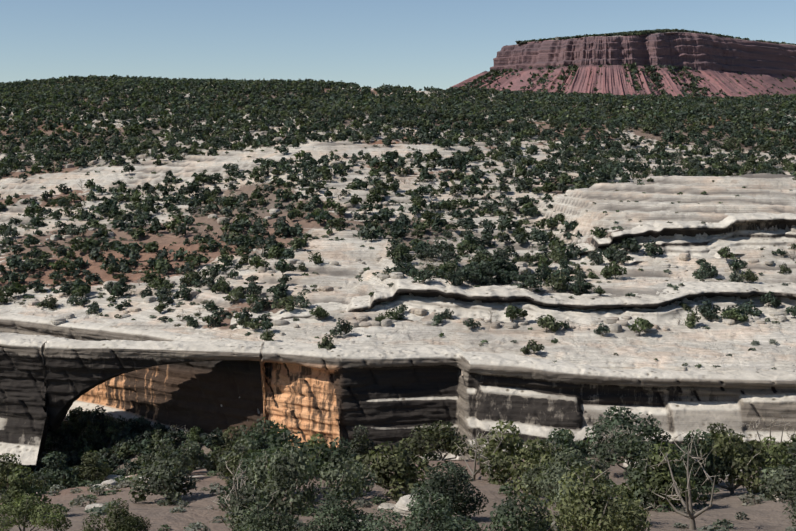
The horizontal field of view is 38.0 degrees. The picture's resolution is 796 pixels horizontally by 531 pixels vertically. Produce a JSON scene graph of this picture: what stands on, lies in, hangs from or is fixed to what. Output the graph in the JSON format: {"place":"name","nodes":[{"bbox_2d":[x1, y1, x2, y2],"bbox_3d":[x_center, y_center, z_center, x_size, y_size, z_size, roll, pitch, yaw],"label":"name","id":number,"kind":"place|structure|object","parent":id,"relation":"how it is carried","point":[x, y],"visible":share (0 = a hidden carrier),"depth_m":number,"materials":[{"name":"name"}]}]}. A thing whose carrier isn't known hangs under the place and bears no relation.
{"place":"outdoors","nodes":[
{"label":"outdoors","id":0,"kind":"place"},
{"bbox_2d":[0,80,795,530],"bbox_3d":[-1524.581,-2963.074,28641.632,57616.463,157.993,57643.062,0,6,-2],"label":"ground","id":1,"kind":"structure","parent":0,"point":[710,348],"depth_m":323.61,"materials":[{"name":"beige stone"}]},
{"bbox_2d":[0,312,272,440],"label":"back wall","id":2,"kind":"structure","parent":1,"relation":"on","point":[189,395],"depth_m":267.28,"materials":[{"name":"brown stone"}]},
{"bbox_2d":[0,137,788,530],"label":"boulders","id":3,"kind":"object","parent":1,"relation":"on","point":[616,325],"visible":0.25,"depth_m":287.58,"materials":[{"name":"beige stone"}]},
{"bbox_2d":[0,105,795,302],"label":"trees","id":4,"kind":"object","parent":1,"relation":"on","point":[423,123],"visible":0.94,"depth_m":452.97,"materials":[{"name":"green plant"}]},
{"bbox_2d":[0,333,795,464],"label":"cliff","id":5,"kind":"structure","parent":1,"relation":"on","point":[388,394],"depth_m":241.98,"materials":[{"name":"beige stone"}]},
{"bbox_2d":[0,405,795,516],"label":"trees","id":6,"kind":"object","parent":1,"relation":"on","point":[163,480],"visible":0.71,"depth_m":99.21,"materials":[{"name":"green plant"}]},
{"bbox_2d":[0,74,795,147],"bbox_3d":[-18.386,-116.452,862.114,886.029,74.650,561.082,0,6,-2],"label":"trees","id":7,"kind":"object","parent":1,"relation":"on","point":[51,94],"visible":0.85,"depth_m":729.49,"materials":[{"name":"green plant"}]},
{"bbox_2d":[0,428,795,530],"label":"trees","id":8,"kind":"object","parent":1,"relation":"on","point":[567,488],"visible":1,"depth_m":70.69,"materials":[{"name":"green plant"}]},
{"bbox_2d":[0,448,795,530],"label":"shrubs","id":9,"kind":"object","parent":1,"relation":"on","point":[743,498],"visible":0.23,"depth_m":91.97,"materials":[{"name":"green plant"}]},
{"bbox_2d":[0,174,795,459],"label":"shrubs","id":10,"kind":"object","parent":1,"relation":"on","point":[675,287],"visible":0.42,"depth_m":333.38,"materials":[{"name":"green plant"}]},
{"bbox_2d":[1,239,795,491],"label":"trees","id":11,"kind":"object","parent":1,"relation":"on","point":[478,268],"visible":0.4,"depth_m":285.34,"materials":[{"name":"green plant"}]},
{"bbox_2d":[1,102,795,237],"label":"shrubs","id":12,"kind":"object","parent":1,"relation":"on","point":[266,194],"visible":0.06,"depth_m":482.10,"materials":[{"name":"green plant"}]},
{"bbox_2d":[230,279,795,330],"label":"rock ledge","id":13,"kind":"object","parent":1,"relation":"on","point":[534,305],"visible":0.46,"depth_m":281.35,"materials":[{"name":"beige stone"}]},
{"bbox_2d":[448,32,795,97],"bbox_3d":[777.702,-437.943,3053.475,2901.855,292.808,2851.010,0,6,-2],"label":"mesa","id":14,"kind":"structure","parent":1,"relation":"on","point":[720,59],"depth_m":2608.73,"materials":[{"name":"red stone"}]},
{"bbox_2d":[0,29,795,96],"bbox_3d":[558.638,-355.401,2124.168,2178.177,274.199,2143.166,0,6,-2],"label":"trees","id":15,"kind":"object","parent":14,"relation":"on","point":[634,71],"visible":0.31,"depth_m":2550.11,"materials":[{"name":"green plant"}]},
{"bbox_2d":[565,212,795,264],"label":"rock ledge","id":16,"kind":"structure","parent":1,"relation":"on","point":[740,229],"depth_m":331.64,"materials":[{"name":"beige stone"}]},
{"bbox_2d":[0,0,795,90],"label":"sky","id":17,"kind":"structure","parent":0,"point":[441,44],"materials":[{"name":"blue"}]}
]}

